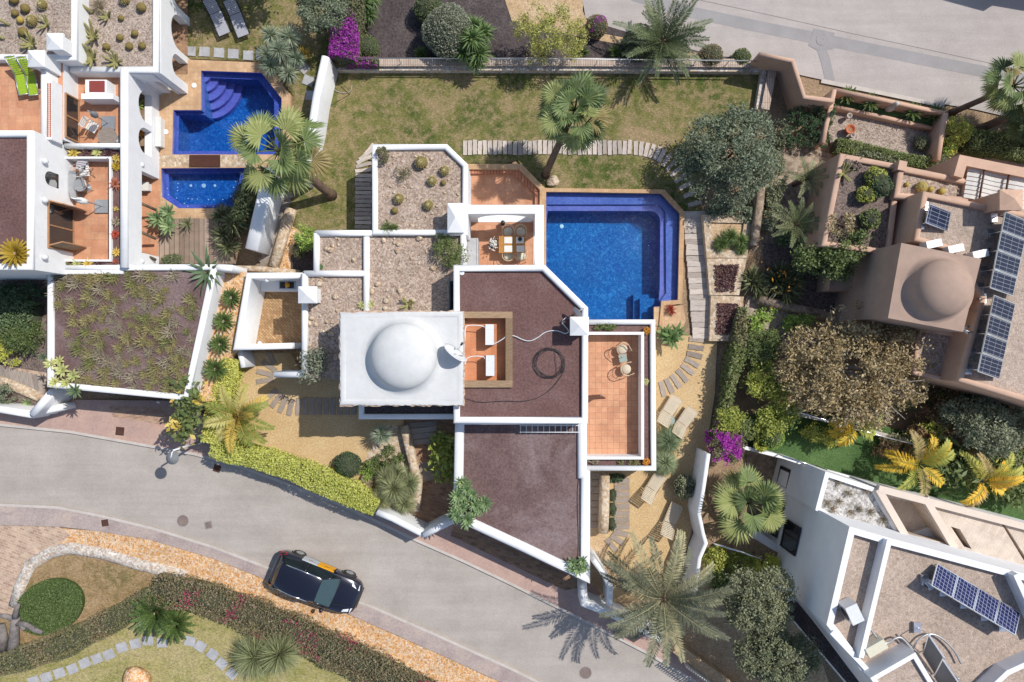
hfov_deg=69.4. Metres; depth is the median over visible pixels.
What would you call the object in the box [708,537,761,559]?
handrail
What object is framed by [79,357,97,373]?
roof tuft
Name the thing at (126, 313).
roof tuft
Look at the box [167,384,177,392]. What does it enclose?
roof tuft
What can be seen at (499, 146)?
railway sleeper
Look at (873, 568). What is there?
modern villa
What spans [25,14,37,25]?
barrel cactus
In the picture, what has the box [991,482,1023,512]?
border bush
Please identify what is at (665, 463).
grass clump
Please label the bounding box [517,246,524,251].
placemat
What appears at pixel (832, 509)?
dry tuft
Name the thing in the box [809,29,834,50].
road patch square
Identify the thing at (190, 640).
stepping stone
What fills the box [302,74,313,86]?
paving slab
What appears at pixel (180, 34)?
porch paving
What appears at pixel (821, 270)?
slope shrub
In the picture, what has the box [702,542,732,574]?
garden bush
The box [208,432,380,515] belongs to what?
street hedge
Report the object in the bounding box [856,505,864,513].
dry tuft
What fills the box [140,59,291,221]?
pool deck
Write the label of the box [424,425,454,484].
shrub
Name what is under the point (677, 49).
shrub
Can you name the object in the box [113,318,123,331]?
roof tuft
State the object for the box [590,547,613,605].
garden wall
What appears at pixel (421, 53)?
yucca
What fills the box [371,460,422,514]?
grass tree
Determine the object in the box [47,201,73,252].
glazed door
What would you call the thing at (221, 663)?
stepping stone
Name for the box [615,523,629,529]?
stepping plank
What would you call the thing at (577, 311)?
satellite dish
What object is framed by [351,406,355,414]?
stepping plank
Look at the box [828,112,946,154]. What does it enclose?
gravel
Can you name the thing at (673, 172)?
railway sleeper
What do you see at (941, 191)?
barrel cactus
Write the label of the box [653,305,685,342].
pool side tiles
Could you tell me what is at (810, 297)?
shaded yard
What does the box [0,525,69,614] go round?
brick paving
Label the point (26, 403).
agave
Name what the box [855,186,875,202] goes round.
roof shrub
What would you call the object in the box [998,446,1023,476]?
broadleaf bush
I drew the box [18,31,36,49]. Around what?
column cactus
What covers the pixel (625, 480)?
stepping plank
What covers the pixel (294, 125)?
fan palm
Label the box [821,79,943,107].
road edge strip
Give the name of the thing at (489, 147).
railway sleeper
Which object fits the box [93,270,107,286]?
roof tuft
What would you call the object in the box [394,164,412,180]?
shrub
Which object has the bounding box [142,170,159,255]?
pool room floor
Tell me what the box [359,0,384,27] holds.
cordyline
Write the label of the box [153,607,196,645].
cycad
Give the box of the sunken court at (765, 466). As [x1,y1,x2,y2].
[743,452,777,532]
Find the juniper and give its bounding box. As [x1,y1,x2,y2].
[0,294,44,337]
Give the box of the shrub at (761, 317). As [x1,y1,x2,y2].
[747,306,777,334]
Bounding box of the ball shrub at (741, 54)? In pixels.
[731,48,751,63]
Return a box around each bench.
[69,170,80,197]
[155,116,164,147]
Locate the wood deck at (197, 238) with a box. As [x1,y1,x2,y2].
[158,218,236,263]
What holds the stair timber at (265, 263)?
on the dry bed at (286, 260)
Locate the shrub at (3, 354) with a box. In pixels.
[0,338,21,366]
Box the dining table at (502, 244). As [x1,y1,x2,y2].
[499,236,524,252]
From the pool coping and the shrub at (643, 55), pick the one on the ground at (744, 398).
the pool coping
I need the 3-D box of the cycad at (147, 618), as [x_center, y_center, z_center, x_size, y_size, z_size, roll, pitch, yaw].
[-17.013,12.998,35.206,2.423,1.508,2.476,0,90,0]
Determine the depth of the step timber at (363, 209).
35.85 m
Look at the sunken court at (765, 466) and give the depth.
38.40 m
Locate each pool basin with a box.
[161,168,245,207]
[172,71,281,153]
[546,193,678,319]
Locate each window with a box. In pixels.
[45,171,58,188]
[766,500,784,537]
[776,465,790,487]
[780,518,800,555]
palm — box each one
[201,383,275,453]
[227,104,336,201]
[535,69,612,178]
[598,529,736,667]
[612,0,712,85]
[708,463,785,546]
[771,196,819,249]
[787,156,828,198]
[827,400,883,446]
[874,430,954,495]
[949,49,1023,123]
[957,447,1023,507]
[974,112,1023,130]
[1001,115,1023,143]
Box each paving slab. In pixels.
[188,46,195,55]
[199,47,209,56]
[214,48,223,57]
[228,49,238,58]
[243,50,253,60]
[256,50,264,59]
[297,61,309,74]
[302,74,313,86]
[305,90,313,99]
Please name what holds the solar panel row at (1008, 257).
on the terracotta villa at (902, 277)
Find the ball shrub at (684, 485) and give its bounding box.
[673,473,695,499]
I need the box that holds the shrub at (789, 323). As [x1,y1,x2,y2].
[781,313,819,332]
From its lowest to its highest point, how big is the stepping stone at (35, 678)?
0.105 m
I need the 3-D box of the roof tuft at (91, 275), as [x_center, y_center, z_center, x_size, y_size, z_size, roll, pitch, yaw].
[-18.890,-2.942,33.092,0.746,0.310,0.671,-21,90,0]
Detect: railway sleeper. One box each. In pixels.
[463,141,466,154]
[468,140,471,154]
[473,139,476,154]
[478,141,481,154]
[483,140,486,154]
[488,140,491,154]
[493,140,496,154]
[498,140,501,153]
[503,141,506,154]
[508,141,511,154]
[513,141,516,154]
[518,141,521,155]
[523,140,527,154]
[528,141,531,154]
[532,140,536,153]
[538,140,541,153]
[543,140,546,153]
[547,140,551,154]
[587,141,591,154]
[593,141,596,154]
[597,140,601,155]
[602,140,606,153]
[607,140,611,154]
[612,140,616,154]
[617,140,621,153]
[622,141,626,154]
[627,140,631,153]
[633,141,637,154]
[639,142,643,155]
[643,142,649,156]
[648,143,655,157]
[653,146,661,159]
[657,149,666,162]
[661,154,670,166]
[665,159,674,171]
[669,166,680,176]
[674,174,686,182]
[678,181,690,190]
[683,190,696,198]
[687,200,701,206]
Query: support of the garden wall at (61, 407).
on the ground at (744, 398)
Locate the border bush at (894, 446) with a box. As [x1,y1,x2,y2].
[871,435,914,460]
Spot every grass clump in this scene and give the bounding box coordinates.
[651,449,678,478]
[656,424,685,454]
[711,225,749,254]
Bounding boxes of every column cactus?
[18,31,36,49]
[36,14,49,28]
[82,4,93,13]
[82,43,96,66]
[84,18,98,44]
[97,9,110,20]
[102,49,122,68]
[400,296,414,309]
[838,162,855,181]
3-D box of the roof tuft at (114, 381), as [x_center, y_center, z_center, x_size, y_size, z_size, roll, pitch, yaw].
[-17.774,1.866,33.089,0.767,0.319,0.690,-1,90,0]
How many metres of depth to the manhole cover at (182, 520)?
35.97 m
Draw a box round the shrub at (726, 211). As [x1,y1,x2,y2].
[705,200,756,224]
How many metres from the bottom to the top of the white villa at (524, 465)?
6.079 m
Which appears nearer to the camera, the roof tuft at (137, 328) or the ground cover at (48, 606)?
the roof tuft at (137, 328)
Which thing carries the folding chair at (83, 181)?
on the terraced villa at (49, 220)
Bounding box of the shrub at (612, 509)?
[609,502,616,516]
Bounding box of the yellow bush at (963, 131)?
[944,115,975,148]
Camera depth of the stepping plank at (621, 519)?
35.87 m
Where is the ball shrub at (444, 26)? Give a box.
[420,2,471,61]
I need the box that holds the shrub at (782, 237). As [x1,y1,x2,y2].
[771,222,807,257]
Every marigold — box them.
[642,458,649,465]
[643,326,650,334]
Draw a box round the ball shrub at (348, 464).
[334,451,361,478]
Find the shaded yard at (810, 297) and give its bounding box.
[763,242,841,311]
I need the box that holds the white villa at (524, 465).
[233,144,655,582]
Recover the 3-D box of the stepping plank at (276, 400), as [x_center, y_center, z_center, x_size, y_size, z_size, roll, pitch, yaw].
[-11.431,2.878,35.917,0.256,0.106,0.844,38,90,0]
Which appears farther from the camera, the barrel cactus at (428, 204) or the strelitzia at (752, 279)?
the strelitzia at (752, 279)
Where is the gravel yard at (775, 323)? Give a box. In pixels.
[745,296,807,350]
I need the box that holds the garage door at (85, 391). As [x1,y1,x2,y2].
[85,391,174,399]
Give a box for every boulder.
[122,666,150,681]
[359,474,374,488]
[546,174,558,185]
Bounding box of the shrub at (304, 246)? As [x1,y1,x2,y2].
[293,221,315,251]
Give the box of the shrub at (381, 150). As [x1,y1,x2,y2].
[375,146,388,163]
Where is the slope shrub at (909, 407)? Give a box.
[891,388,926,412]
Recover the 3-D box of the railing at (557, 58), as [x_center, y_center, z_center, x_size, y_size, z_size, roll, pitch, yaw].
[1.753,-13.232,35.337,20.630,1.326,0.099,0,90,0]
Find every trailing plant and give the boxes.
[587,459,599,464]
[594,323,616,330]
[617,459,640,465]
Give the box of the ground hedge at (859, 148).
[830,137,948,169]
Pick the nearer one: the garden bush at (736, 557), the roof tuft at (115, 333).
the roof tuft at (115, 333)
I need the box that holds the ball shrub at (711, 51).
[698,43,722,68]
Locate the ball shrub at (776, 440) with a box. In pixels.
[756,428,784,449]
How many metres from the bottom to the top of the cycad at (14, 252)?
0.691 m
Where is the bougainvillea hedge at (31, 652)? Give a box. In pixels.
[0,585,164,676]
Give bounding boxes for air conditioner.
[485,324,494,344]
[486,355,494,375]
[838,597,864,625]
[865,633,887,657]
[919,239,942,248]
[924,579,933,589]
[941,244,964,252]
[965,249,988,257]
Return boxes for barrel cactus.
[9,0,18,3]
[11,9,18,16]
[16,16,23,23]
[17,27,27,36]
[20,3,29,12]
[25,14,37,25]
[36,0,47,9]
[102,43,109,49]
[116,34,122,40]
[118,15,123,20]
[119,0,130,4]
[125,42,132,49]
[131,30,137,36]
[136,2,145,11]
[138,42,145,49]
[391,207,397,213]
[393,193,404,202]
[415,155,427,168]
[423,199,433,210]
[427,176,436,185]
[439,165,449,175]
[915,181,928,191]
[928,186,933,191]
[938,188,944,194]
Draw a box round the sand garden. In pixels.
[606,335,716,601]
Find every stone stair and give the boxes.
[590,473,598,478]
[590,480,598,485]
[590,487,598,492]
[590,494,598,499]
[590,500,598,506]
[590,507,598,513]
[590,514,597,520]
[590,521,597,527]
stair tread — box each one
[404,421,436,427]
[411,426,436,433]
[412,432,436,438]
[413,437,434,444]
[419,460,436,468]
[420,463,441,472]
[421,467,444,477]
[423,472,440,481]
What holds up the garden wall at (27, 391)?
on the bed at (33, 362)
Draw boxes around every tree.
[0,603,42,653]
[228,628,274,681]
[254,630,306,681]
[295,0,353,36]
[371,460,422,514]
[432,230,471,268]
[511,0,589,65]
[656,321,689,349]
[669,100,783,211]
[719,562,800,635]
[731,625,825,681]
[773,300,934,432]
[790,227,872,287]
[934,392,1023,460]
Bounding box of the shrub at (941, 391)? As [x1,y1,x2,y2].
[923,387,1009,410]
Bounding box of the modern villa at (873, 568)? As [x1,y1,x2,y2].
[748,459,1023,681]
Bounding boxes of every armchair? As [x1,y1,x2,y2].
[502,224,513,235]
[502,252,514,261]
[514,224,526,238]
[515,249,527,261]
[613,341,631,357]
[618,362,634,375]
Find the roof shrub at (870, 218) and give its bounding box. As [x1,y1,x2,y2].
[858,208,881,228]
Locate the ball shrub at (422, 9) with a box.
[413,0,442,23]
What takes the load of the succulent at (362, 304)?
on the pebbles
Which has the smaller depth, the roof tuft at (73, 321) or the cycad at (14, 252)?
the cycad at (14, 252)
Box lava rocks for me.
[843,155,861,170]
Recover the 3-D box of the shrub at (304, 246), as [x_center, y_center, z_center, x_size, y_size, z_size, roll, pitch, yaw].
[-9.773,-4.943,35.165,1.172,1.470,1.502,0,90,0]
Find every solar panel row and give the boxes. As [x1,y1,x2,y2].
[919,563,1020,635]
[921,202,950,230]
[965,294,1014,378]
[977,212,1023,295]
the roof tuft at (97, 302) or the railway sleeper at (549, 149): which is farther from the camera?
the railway sleeper at (549, 149)
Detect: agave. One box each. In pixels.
[22,399,30,405]
[36,351,46,361]
[65,382,81,399]
[146,202,178,236]
[178,215,193,232]
[183,245,222,294]
[445,476,492,530]
[565,556,589,576]
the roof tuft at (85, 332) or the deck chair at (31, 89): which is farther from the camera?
the roof tuft at (85, 332)
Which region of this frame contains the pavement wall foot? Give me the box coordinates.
[243,465,398,525]
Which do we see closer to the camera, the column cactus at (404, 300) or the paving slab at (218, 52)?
the column cactus at (404, 300)
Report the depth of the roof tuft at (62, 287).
33.10 m
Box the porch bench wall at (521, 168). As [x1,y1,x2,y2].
[468,164,544,206]
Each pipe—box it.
[465,325,484,340]
[870,629,913,650]
[912,633,961,663]
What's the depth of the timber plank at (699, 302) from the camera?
35.85 m
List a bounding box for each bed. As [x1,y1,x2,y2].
[0,280,48,405]
[142,182,151,191]
[200,272,247,401]
[266,205,310,268]
[291,243,312,272]
[360,425,415,515]
[364,0,730,58]
[620,555,827,681]
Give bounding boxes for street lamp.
[166,440,202,464]
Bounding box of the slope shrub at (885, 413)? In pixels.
[850,397,900,417]
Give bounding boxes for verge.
[59,528,498,681]
[505,0,699,55]
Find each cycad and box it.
[0,237,29,266]
[128,591,178,641]
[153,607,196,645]
[202,357,229,381]
[208,333,231,354]
[212,310,236,332]
[220,286,241,309]
[838,85,857,103]
[859,93,880,111]
[901,101,924,120]
[924,103,944,121]
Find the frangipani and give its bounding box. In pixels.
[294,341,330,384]
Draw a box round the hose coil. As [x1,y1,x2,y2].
[469,347,564,402]
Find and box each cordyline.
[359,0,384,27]
[450,13,497,75]
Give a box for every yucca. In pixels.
[369,420,393,445]
[412,45,428,57]
[574,46,589,57]
[608,43,622,57]
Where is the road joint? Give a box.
[701,0,1010,67]
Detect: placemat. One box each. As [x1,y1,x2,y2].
[504,237,511,242]
[504,246,511,251]
[516,237,523,242]
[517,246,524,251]
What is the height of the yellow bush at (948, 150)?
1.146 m
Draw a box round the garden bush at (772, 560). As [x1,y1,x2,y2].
[751,552,780,577]
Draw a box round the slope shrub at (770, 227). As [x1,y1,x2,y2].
[761,190,778,231]
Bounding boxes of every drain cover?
[101,519,108,526]
[115,427,124,435]
[204,520,212,529]
[213,464,220,472]
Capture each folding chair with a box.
[70,159,92,171]
[74,165,94,179]
[78,116,100,134]
[78,176,92,191]
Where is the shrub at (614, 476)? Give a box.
[609,473,625,481]
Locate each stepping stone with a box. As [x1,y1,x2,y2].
[27,675,39,681]
[39,671,52,681]
[53,667,65,678]
[66,662,78,674]
[78,656,90,669]
[90,652,103,664]
[102,648,115,660]
[115,641,128,653]
[129,638,141,649]
[142,636,153,645]
[157,638,166,647]
[184,635,195,646]
[193,639,206,652]
[206,648,219,660]
[215,656,228,670]
[225,667,238,679]
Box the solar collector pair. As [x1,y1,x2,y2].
[912,621,958,681]
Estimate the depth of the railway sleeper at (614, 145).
35.85 m
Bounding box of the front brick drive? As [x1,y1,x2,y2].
[451,527,587,590]
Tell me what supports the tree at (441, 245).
on the white villa at (524, 465)
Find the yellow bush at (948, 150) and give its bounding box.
[942,136,960,157]
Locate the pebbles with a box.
[308,152,459,367]
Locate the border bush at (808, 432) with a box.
[798,421,850,447]
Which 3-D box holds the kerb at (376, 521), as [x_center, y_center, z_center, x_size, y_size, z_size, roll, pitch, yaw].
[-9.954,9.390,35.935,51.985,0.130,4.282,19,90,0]
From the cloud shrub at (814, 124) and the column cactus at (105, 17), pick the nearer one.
the column cactus at (105, 17)
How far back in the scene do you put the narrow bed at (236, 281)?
34.20 m
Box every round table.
[74,178,91,190]
[98,127,119,142]
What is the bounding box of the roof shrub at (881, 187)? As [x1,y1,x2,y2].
[870,175,893,198]
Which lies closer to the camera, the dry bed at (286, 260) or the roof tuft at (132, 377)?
the roof tuft at (132, 377)
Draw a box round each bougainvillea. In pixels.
[326,53,379,69]
[328,0,369,68]
[703,420,746,465]
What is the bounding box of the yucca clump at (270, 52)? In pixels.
[256,21,306,86]
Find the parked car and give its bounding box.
[268,549,363,613]
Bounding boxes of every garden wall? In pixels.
[0,376,40,400]
[0,402,49,417]
[8,542,186,607]
[29,388,73,416]
[46,402,75,413]
[235,265,300,272]
[245,167,285,254]
[268,207,296,267]
[300,55,337,187]
[335,57,775,113]
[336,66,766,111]
[376,505,426,536]
[400,424,422,511]
[422,512,453,537]
[577,578,662,641]
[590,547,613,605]
[598,472,609,533]
[671,638,734,681]
[683,448,709,611]
[740,444,850,477]
[748,176,765,247]
[750,52,836,114]
[755,295,845,323]
[783,411,1023,477]
[812,103,833,148]
[833,105,932,131]
[834,88,944,118]
[925,113,947,162]
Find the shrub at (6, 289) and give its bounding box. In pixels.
[0,279,46,304]
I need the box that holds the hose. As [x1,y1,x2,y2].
[494,317,568,343]
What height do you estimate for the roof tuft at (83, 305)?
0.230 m
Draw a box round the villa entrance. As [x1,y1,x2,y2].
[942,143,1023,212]
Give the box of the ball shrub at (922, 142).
[913,135,929,149]
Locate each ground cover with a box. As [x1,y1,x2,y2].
[16,578,84,635]
[713,264,739,292]
[715,303,738,334]
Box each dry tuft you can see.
[89,0,106,13]
[380,220,399,232]
[824,500,831,508]
[830,504,838,513]
[833,479,842,487]
[834,496,844,504]
[843,488,854,498]
[846,508,856,515]
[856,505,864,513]
[865,507,876,517]
[878,516,889,523]
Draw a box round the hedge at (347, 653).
[148,571,437,681]
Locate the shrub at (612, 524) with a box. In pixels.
[608,517,616,531]
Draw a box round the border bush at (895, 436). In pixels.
[880,429,918,452]
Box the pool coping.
[544,188,684,330]
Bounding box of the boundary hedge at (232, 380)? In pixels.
[200,357,246,443]
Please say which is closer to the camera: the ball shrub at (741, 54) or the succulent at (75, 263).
the succulent at (75, 263)
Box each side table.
[618,354,626,362]
[667,416,674,424]
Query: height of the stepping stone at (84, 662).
0.105 m
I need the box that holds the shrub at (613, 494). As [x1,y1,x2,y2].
[609,489,616,501]
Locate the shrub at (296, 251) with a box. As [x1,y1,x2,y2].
[292,243,306,259]
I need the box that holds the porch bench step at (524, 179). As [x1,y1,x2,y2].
[469,170,539,204]
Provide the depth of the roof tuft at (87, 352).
33.06 m
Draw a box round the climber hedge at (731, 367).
[709,306,748,441]
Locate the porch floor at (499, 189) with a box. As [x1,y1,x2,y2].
[470,174,534,264]
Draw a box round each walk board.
[0,366,4,376]
[3,367,9,378]
[8,368,14,380]
[13,369,18,382]
[18,370,23,384]
[23,372,28,386]
[27,373,33,388]
[32,374,38,390]
[37,375,44,393]
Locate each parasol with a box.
[70,197,108,212]
[87,110,115,129]
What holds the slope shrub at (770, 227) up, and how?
on the ground at (744, 398)
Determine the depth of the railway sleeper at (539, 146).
35.85 m
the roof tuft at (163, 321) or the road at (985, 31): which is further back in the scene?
the road at (985, 31)
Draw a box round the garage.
[47,264,246,402]
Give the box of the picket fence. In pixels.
[682,660,713,681]
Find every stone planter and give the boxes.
[701,215,750,258]
[705,258,746,295]
[707,295,743,340]
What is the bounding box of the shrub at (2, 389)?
[0,382,17,403]
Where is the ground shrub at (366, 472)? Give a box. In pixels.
[359,461,375,483]
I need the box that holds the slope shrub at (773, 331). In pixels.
[754,328,782,347]
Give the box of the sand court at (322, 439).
[230,353,403,481]
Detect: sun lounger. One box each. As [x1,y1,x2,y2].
[202,0,230,36]
[222,0,249,38]
[640,471,666,505]
[656,394,682,427]
[658,502,683,539]
[672,405,698,439]
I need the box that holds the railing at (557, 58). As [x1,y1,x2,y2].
[330,57,758,65]
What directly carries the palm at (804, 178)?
on the ground at (744, 398)
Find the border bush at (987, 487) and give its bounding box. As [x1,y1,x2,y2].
[956,446,1000,496]
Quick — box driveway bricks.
[109,406,180,424]
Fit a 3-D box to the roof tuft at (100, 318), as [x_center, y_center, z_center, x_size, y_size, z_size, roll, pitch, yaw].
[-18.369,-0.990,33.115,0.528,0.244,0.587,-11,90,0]
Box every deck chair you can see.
[4,55,27,95]
[16,55,40,95]
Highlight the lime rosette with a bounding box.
[43,356,79,388]
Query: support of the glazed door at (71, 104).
in the terraced villa at (49, 220)
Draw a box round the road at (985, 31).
[583,0,1023,114]
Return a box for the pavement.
[0,506,532,681]
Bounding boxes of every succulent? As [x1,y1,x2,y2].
[66,148,80,156]
[72,259,80,265]
[81,257,93,266]
[92,149,102,155]
[102,148,114,158]
[107,176,119,189]
[111,161,119,170]
[111,216,119,226]
[111,229,119,238]
[112,154,119,161]
[112,247,119,255]
[139,99,143,109]
[358,300,373,309]
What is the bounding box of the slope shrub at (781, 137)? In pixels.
[773,118,794,149]
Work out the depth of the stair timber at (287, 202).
35.82 m
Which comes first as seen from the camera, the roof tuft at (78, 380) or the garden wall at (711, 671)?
the roof tuft at (78, 380)
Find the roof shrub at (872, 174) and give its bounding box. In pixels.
[863,166,887,186]
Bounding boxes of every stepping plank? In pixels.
[256,369,273,376]
[256,377,273,383]
[261,359,276,371]
[264,387,277,400]
[266,353,275,363]
[269,392,282,408]
[277,396,288,412]
[286,398,294,415]
[295,398,301,414]
[303,397,307,414]
[310,397,314,414]
[317,397,321,414]
[323,398,328,414]
[330,398,335,414]
[337,397,342,414]
[344,406,349,414]
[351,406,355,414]
[604,537,617,551]
[610,533,624,545]
[613,529,628,536]
[614,478,628,483]
[614,484,629,489]
[614,510,629,515]
[614,517,628,522]
[615,497,629,502]
[615,504,629,509]
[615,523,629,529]
[616,491,629,496]
[658,381,666,396]
[664,378,674,393]
[670,374,681,388]
[675,368,688,382]
[680,363,694,374]
[684,356,699,367]
[686,351,702,358]
[688,344,703,350]
[689,336,703,342]
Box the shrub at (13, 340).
[0,319,45,357]
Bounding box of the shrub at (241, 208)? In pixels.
[222,172,257,236]
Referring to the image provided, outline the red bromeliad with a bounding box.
[666,303,676,314]
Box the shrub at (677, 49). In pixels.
[659,36,689,57]
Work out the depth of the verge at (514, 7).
35.94 m
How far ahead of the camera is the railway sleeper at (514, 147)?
35.85 m
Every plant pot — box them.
[844,124,855,133]
[845,113,852,118]
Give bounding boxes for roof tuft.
[43,275,64,285]
[46,284,60,300]
[52,297,63,311]
[54,280,66,290]
[60,274,71,280]
[62,299,79,315]
[63,295,75,302]
[63,329,71,337]
[64,276,82,292]
[65,314,79,330]
[65,339,73,347]
[69,345,83,356]
[71,376,84,383]
[72,274,85,282]
[72,336,83,346]
[75,365,86,375]
[77,326,92,340]
[78,288,95,303]
[79,314,89,327]
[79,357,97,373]
[80,300,88,308]
[80,346,95,362]
[80,374,92,384]
[82,275,97,287]
[83,272,93,280]
[85,310,98,323]
[85,337,94,345]
[87,345,103,363]
[88,295,102,309]
[89,281,109,296]
[90,327,102,340]
[90,379,100,387]
[92,338,105,352]
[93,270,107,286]
[94,364,113,380]
[96,315,105,324]
[98,288,114,301]
[98,302,111,316]
[98,376,109,386]
[99,352,112,367]
[102,270,121,285]
[106,315,115,324]
[107,301,118,316]
[107,324,120,336]
[107,359,119,370]
[107,376,121,388]
[110,362,126,379]
[111,295,120,305]
[111,342,124,355]
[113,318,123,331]
[113,351,124,361]
[118,328,132,346]
[120,290,128,303]
[121,310,131,318]
[121,358,131,369]
[122,367,139,384]
[123,274,138,290]
[124,270,131,278]
[125,382,139,394]
[126,344,135,354]
[127,320,134,328]
[128,286,142,300]
[128,355,141,366]
[129,305,137,313]
[130,332,150,348]
[132,263,145,281]
[132,314,140,320]
[134,323,143,333]
[136,282,145,291]
[136,297,150,311]
[136,311,151,326]
[136,369,149,381]
[137,287,153,300]
[140,320,153,335]
[141,382,153,391]
[142,346,155,360]
[143,270,156,283]
[145,356,155,364]
[146,340,154,348]
[146,361,161,377]
[146,371,160,384]
[148,325,161,341]
[149,284,160,295]
[149,314,160,324]
[151,288,166,305]
[154,347,163,353]
[155,354,173,371]
[157,306,172,318]
[157,316,169,329]
[157,334,172,349]
[157,384,172,394]
[158,319,177,340]
[159,376,170,386]
[161,285,169,293]
[161,367,170,375]
[164,268,180,282]
[164,345,176,354]
[166,350,184,363]
[167,314,182,329]
[167,361,183,375]
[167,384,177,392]
[168,301,175,310]
[168,337,178,346]
[171,345,188,356]
[173,370,187,384]
[176,305,188,314]
[176,358,189,367]
[181,290,198,306]
[184,347,192,357]
[185,310,195,322]
[187,332,194,343]
[189,303,196,312]
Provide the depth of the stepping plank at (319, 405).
35.87 m
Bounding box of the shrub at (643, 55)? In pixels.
[621,23,666,62]
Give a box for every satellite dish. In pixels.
[444,342,465,361]
[572,307,583,316]
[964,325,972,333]
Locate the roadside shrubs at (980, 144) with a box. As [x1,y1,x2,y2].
[958,128,1023,163]
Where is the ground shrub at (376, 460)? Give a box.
[362,444,405,480]
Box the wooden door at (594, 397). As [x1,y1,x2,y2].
[588,395,605,399]
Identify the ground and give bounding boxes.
[0,555,158,654]
[48,6,1023,681]
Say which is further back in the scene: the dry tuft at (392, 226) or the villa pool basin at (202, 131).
the villa pool basin at (202, 131)
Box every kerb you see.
[0,424,697,681]
[0,503,540,681]
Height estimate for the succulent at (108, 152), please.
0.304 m
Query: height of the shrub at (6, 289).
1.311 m
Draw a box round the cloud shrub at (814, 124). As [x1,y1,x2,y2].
[783,100,838,149]
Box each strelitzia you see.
[208,186,256,259]
[739,263,770,299]
[761,260,808,311]
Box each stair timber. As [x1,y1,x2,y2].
[257,256,270,266]
[258,248,272,263]
[279,205,289,213]
[281,198,292,206]
[282,192,293,200]
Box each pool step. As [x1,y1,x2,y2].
[205,74,244,119]
[632,295,657,319]
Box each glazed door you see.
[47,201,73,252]
[64,92,79,142]
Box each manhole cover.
[177,515,188,526]
[579,667,591,678]
[816,34,827,44]
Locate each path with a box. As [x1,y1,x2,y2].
[0,365,46,398]
[403,419,454,522]
[764,141,831,246]
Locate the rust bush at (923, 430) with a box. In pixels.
[905,393,962,441]
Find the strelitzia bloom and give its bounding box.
[761,261,797,307]
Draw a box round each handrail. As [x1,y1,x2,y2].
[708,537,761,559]
[774,452,826,469]
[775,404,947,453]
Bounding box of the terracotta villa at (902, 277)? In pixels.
[797,153,1023,408]
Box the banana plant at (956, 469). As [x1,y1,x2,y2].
[903,432,1021,500]
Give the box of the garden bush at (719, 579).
[703,566,731,591]
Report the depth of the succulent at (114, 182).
33.00 m
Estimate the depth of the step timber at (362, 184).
35.85 m
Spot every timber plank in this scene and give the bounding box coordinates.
[684,211,706,216]
[684,222,701,227]
[684,228,701,232]
[684,233,702,239]
[685,217,700,221]
[685,239,702,244]
[685,250,703,255]
[686,244,703,249]
[686,256,704,260]
[687,261,704,266]
[687,267,705,271]
[687,272,705,277]
[688,278,706,283]
[688,283,706,288]
[689,289,707,294]
[689,294,708,299]
[690,300,708,305]
[690,306,708,310]
[690,311,708,316]
[691,316,708,321]
[691,322,707,327]
[692,328,707,332]
[692,333,707,338]
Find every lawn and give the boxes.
[0,600,375,681]
[188,0,330,153]
[289,73,758,236]
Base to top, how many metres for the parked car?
1.610 m
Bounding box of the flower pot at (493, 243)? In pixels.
[488,236,497,250]
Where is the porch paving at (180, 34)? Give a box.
[171,0,187,73]
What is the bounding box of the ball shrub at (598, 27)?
[585,14,607,37]
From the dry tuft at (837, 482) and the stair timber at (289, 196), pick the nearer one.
the dry tuft at (837, 482)
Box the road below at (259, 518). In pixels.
[0,426,691,681]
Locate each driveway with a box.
[0,400,212,457]
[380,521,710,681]
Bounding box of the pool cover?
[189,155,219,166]
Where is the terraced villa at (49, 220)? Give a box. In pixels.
[0,0,189,279]
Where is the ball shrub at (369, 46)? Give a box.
[360,34,378,57]
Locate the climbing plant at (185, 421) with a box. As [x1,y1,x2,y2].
[164,375,214,449]
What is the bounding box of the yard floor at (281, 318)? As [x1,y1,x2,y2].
[252,292,301,369]
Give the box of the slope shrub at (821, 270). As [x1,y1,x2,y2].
[802,255,832,276]
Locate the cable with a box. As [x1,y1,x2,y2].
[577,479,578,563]
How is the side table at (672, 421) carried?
on the sand garden
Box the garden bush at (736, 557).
[723,549,758,575]
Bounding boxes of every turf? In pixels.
[748,405,1023,519]
[834,98,932,125]
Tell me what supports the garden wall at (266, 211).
on the ground at (744, 398)
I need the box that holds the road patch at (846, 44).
[632,0,1023,84]
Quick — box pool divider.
[159,155,246,166]
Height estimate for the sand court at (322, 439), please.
0.001 m
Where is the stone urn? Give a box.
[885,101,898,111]
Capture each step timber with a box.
[354,216,370,219]
[355,161,371,168]
[355,167,370,172]
[355,178,371,181]
[355,182,370,185]
[355,186,371,190]
[355,191,371,194]
[355,195,371,198]
[355,199,371,202]
[355,203,370,207]
[355,208,371,211]
[355,212,371,215]
[355,220,371,224]
[355,225,370,228]
[356,154,371,163]
[356,173,371,177]
[358,149,371,159]
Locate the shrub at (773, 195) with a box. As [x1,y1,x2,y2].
[760,148,788,227]
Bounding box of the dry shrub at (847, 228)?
[825,212,857,236]
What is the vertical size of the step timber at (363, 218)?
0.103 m
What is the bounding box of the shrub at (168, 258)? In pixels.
[160,252,183,263]
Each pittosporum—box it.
[713,405,747,434]
[733,414,762,441]
[739,359,794,404]
[740,327,782,370]
[751,398,802,444]
[753,439,768,452]

